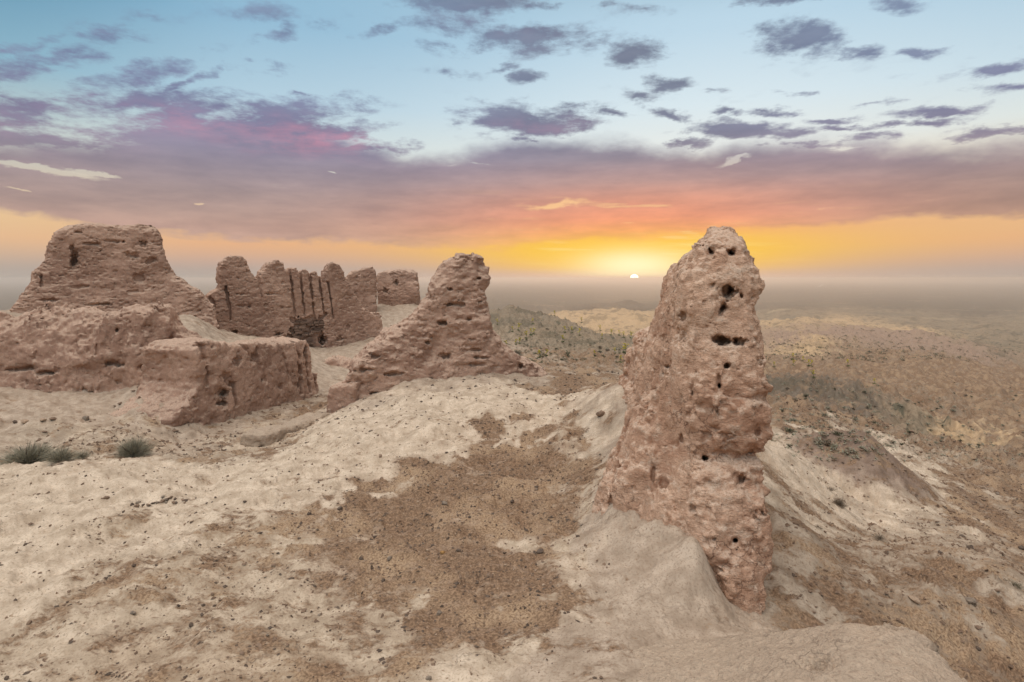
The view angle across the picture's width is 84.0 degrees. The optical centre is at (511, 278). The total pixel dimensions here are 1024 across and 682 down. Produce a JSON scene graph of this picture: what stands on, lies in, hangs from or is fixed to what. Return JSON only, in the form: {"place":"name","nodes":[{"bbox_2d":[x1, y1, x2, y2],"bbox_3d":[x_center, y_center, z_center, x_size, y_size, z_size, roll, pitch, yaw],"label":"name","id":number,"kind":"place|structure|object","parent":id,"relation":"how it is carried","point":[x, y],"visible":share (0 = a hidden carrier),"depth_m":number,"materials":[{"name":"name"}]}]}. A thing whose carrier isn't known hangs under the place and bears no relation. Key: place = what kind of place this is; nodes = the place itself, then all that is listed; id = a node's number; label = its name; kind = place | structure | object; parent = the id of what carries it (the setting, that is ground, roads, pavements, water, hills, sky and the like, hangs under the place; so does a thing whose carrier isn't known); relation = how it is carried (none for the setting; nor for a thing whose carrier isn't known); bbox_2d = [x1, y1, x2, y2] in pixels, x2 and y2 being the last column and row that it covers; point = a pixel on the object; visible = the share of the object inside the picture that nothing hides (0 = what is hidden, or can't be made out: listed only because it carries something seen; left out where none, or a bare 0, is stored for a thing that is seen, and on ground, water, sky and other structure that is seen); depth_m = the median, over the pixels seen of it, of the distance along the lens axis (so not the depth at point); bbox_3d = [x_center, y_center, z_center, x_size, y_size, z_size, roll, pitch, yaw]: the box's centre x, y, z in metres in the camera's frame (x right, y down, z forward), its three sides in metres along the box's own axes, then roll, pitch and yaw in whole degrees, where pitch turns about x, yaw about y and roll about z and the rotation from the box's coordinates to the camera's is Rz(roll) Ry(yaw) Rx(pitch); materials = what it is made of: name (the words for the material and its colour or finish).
{"place":"outdoors","nodes":[
{"label":"outdoors","id":0,"kind":"place"},
{"bbox_2d":[0,384,609,681],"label":"gravel","id":1,"kind":"structure","parent":0,"point":[316,620],"depth_m":6.59,"materials":[{"name":"brown gravel"}]},
{"bbox_2d":[0,280,1023,681],"bbox_3d":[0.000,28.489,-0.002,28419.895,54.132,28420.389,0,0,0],"label":"ground","id":2,"kind":"structure","parent":0,"point":[652,582],"depth_m":7.99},
{"bbox_2d":[21,419,28,423],"bbox_3d":[-11.906,3.497,13.924,0.178,0.121,0.302,0,0,-39],"label":"stone","id":3,"kind":"object","parent":2,"relation":"on","point":[23,421],"visible":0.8,"depth_m":13.84,"materials":[{"name":"beige stone"}]},
{"bbox_2d":[0,437,69,464],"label":"desert shrub","id":4,"kind":"object","parent":2,"relation":"on","point":[30,456],"visible":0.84,"depth_m":10.58,"materials":[{"name":"green plant"}]},
{"bbox_2d":[38,444,81,465],"bbox_3d":[-8.006,3.078,10.077,0.644,0.332,0.720,0,0,0],"label":"desert shrub","id":5,"kind":"object","parent":2,"relation":"on","point":[62,455],"visible":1,"depth_m":10.04,"materials":[{"name":"green plant"}]},
{"bbox_2d":[72,449,92,458],"bbox_3d":[-7.957,3.212,10.506,0.475,0.247,0.420,0,0,-23],"label":"desert shrub","id":6,"kind":"object","parent":2,"relation":"on","point":[84,454],"visible":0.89,"depth_m":10.50,"materials":[{"name":"green plant"}]},
{"bbox_2d":[0,300,201,392],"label":"collapsed wall","id":7,"kind":"structure","parent":2,"relation":"on","point":[50,347],"depth_m":17.08,"materials":[{"name":"brick"}]},
{"bbox_2d":[9,223,220,329],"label":"ruined tower","id":8,"kind":"structure","parent":2,"relation":"on","point":[103,267],"depth_m":26.54,"materials":[{"name":"brick"}]},
{"bbox_2d":[111,430,162,458],"bbox_3d":[-8.035,3.512,12.058,1.017,0.491,1.059,0,0,0],"label":"desert shrub","id":9,"kind":"object","parent":2,"relation":"on","point":[133,448],"visible":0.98,"depth_m":11.98,"materials":[{"name":"green plant"}]},
{"bbox_2d":[6,385,326,454],"bbox_3d":[-8.509,3.540,16.492,5.090,1.705,9.089,0,0,0],"label":"rubble","id":10,"kind":"object","parent":2,"relation":"on","point":[149,430],"visible":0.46,"depth_m":13.91,"materials":[{"name":"brown stone"}]},
{"bbox_2d":[109,336,318,426],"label":"wall block","id":11,"kind":"structure","parent":2,"relation":"on","point":[201,381],"depth_m":16.22,"materials":[{"name":"brick"}]},
{"bbox_2d":[205,255,382,347],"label":"slotted wall","id":12,"kind":"structure","parent":2,"relation":"on","point":[275,298],"depth_m":32.76,"materials":[{"name":"brick"}]},
{"bbox_2d":[325,355,351,368],"bbox_3d":[-7.796,4.637,26.968,2.733,2.077,2.324,0,0,-9],"label":"mud mound","id":13,"kind":"object","parent":2,"relation":"on","point":[341,361],"visible":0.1,"depth_m":26.44,"materials":[{"name":"soil"}]},
{"bbox_2d":[326,381,360,412],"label":"wall","id":14,"kind":"structure","parent":2,"relation":"on","point":[340,395],"depth_m":15.52,"materials":[{"name":"brick"}]},
{"bbox_2d":[346,266,376,312],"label":"ruined bastion","id":15,"kind":"object","parent":2,"relation":"on","point":[362,282],"visible":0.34,"depth_m":45.33,"materials":[{"name":"brick"}]},
{"bbox_2d":[377,268,420,305],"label":"ruined bastion","id":16,"kind":"object","parent":2,"relation":"on","point":[397,286],"visible":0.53,"depth_m":49.26,"materials":[{"name":"brick"}]},
{"bbox_2d":[342,252,547,398],"bbox_3d":[-1.697,1.644,17.596,7.044,4.920,1.968,0,0,-24],"label":"wall remnant","id":17,"kind":"object","parent":2,"relation":"on","point":[444,330],"depth_m":16.88,"materials":[{"name":"brick"}]},
{"bbox_2d":[290,363,618,432],"bbox_3d":[0.013,3.705,18.490,12.052,2.528,11.080,0,0,0],"label":"rubble","id":18,"kind":"object","parent":2,"relation":"on","point":[588,374],"visible":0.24,"depth_m":15.50,"materials":[{"name":"stone"}]},
{"bbox_2d":[492,309,625,362],"bbox_3d":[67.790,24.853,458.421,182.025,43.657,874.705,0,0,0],"label":"scrub","id":19,"kind":"object","parent":2,"relation":"on","point":[567,352],"visible":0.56,"depth_m":35.48,"materials":[{"name":"green plant"}]},
{"bbox_2d":[596,410,604,416],"bbox_3d":[1.683,2.556,10.758,0.171,0.130,0.196,13,-17,-29],"label":"stone","id":20,"kind":"object","parent":2,"relation":"on","point":[600,413],"visible":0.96,"depth_m":10.70,"materials":[{"name":"brown stone"}]},
{"bbox_2d":[592,226,773,614],"bbox_3d":[1.750,1.767,8.942,2.513,4.866,6.987,0,0,0],"label":"wall remnant","id":21,"kind":"object","parent":2,"relation":"on","point":[697,434],"depth_m":6.50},
{"bbox_2d":[606,621,967,681],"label":"mound","id":22,"kind":"object","parent":2,"relation":"on","point":[835,651],"depth_m":3.70,"materials":[{"name":"soil"}]},
{"bbox_2d":[821,439,833,445],"bbox_3d":[7.958,4.145,14.401,0.401,0.176,0.392,0,0,13],"label":"desert shrub","id":23,"kind":"object","parent":2,"relation":"on","point":[825,443],"visible":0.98,"depth_m":14.38,"materials":[{"name":"green plant"}]},
{"bbox_2d":[831,495,849,506],"bbox_3d":[6.021,4.087,10.478,0.427,0.245,0.389,0,0,-21],"label":"desert shrub","id":24,"kind":"object","parent":2,"relation":"on","point":[840,502],"visible":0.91,"depth_m":10.46,"materials":[{"name":"grey plant"}]},
{"bbox_2d":[870,532,890,541],"bbox_3d":[5.736,4.011,8.882,0.328,0.164,0.315,0,0,0],"label":"desert shrub","id":25,"kind":"object","parent":2,"relation":"on","point":[880,537],"visible":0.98,"depth_m":8.87,"materials":[{"name":"grey plant"}]},
{"bbox_2d":[764,318,1023,362],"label":"scrub","id":26,"kind":"object","parent":2,"relation":"on","point":[844,356],"visible":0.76,"depth_m":142.01,"materials":[{"name":"green plant"}]},
{"bbox_2d":[766,351,1023,463],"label":"scrub","id":27,"kind":"object","parent":2,"relation":"on","point":[861,446],"visible":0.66,"depth_m":18.82,"materials":[{"name":"green plant"}]},
{"bbox_2d":[780,395,1023,681],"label":"gravel","id":28,"kind":"structure","parent":2,"relation":"on","point":[978,627],"depth_m":11.28,"materials":[{"name":"brown gravel"}]},
{"bbox_2d":[908,595,920,603],"bbox_3d":[4.538,3.625,6.417,0.080,0.047,0.127,0,0,-27],"label":"stone","id":29,"kind":"object","parent":2,"relation":"on","point":[915,599],"visible":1,"depth_m":6.40,"materials":[{"name":"beige stone"}]},
{"bbox_2d":[964,596,976,604],"bbox_3d":[5.270,3.711,6.544,0.098,0.084,0.123,-16,-8,-17],"label":"stone","id":30,"kind":"object","parent":2,"relation":"on","point":[970,600],"visible":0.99,"depth_m":6.52,"materials":[{"name":"beige stone"}]},
{"bbox_2d":[1003,577,1023,589],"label":"desert shrub","id":31,"kind":"object","parent":2,"relation":"on","point":[1015,583],"visible":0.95,"depth_m":6.98,"materials":[{"name":"green plant"}]},
{"bbox_2d":[0,0,1023,280],"label":"sky","id":32,"kind":"structure","parent":0,"point":[841,140],"materials":[{"name":"blue"}]}
]}

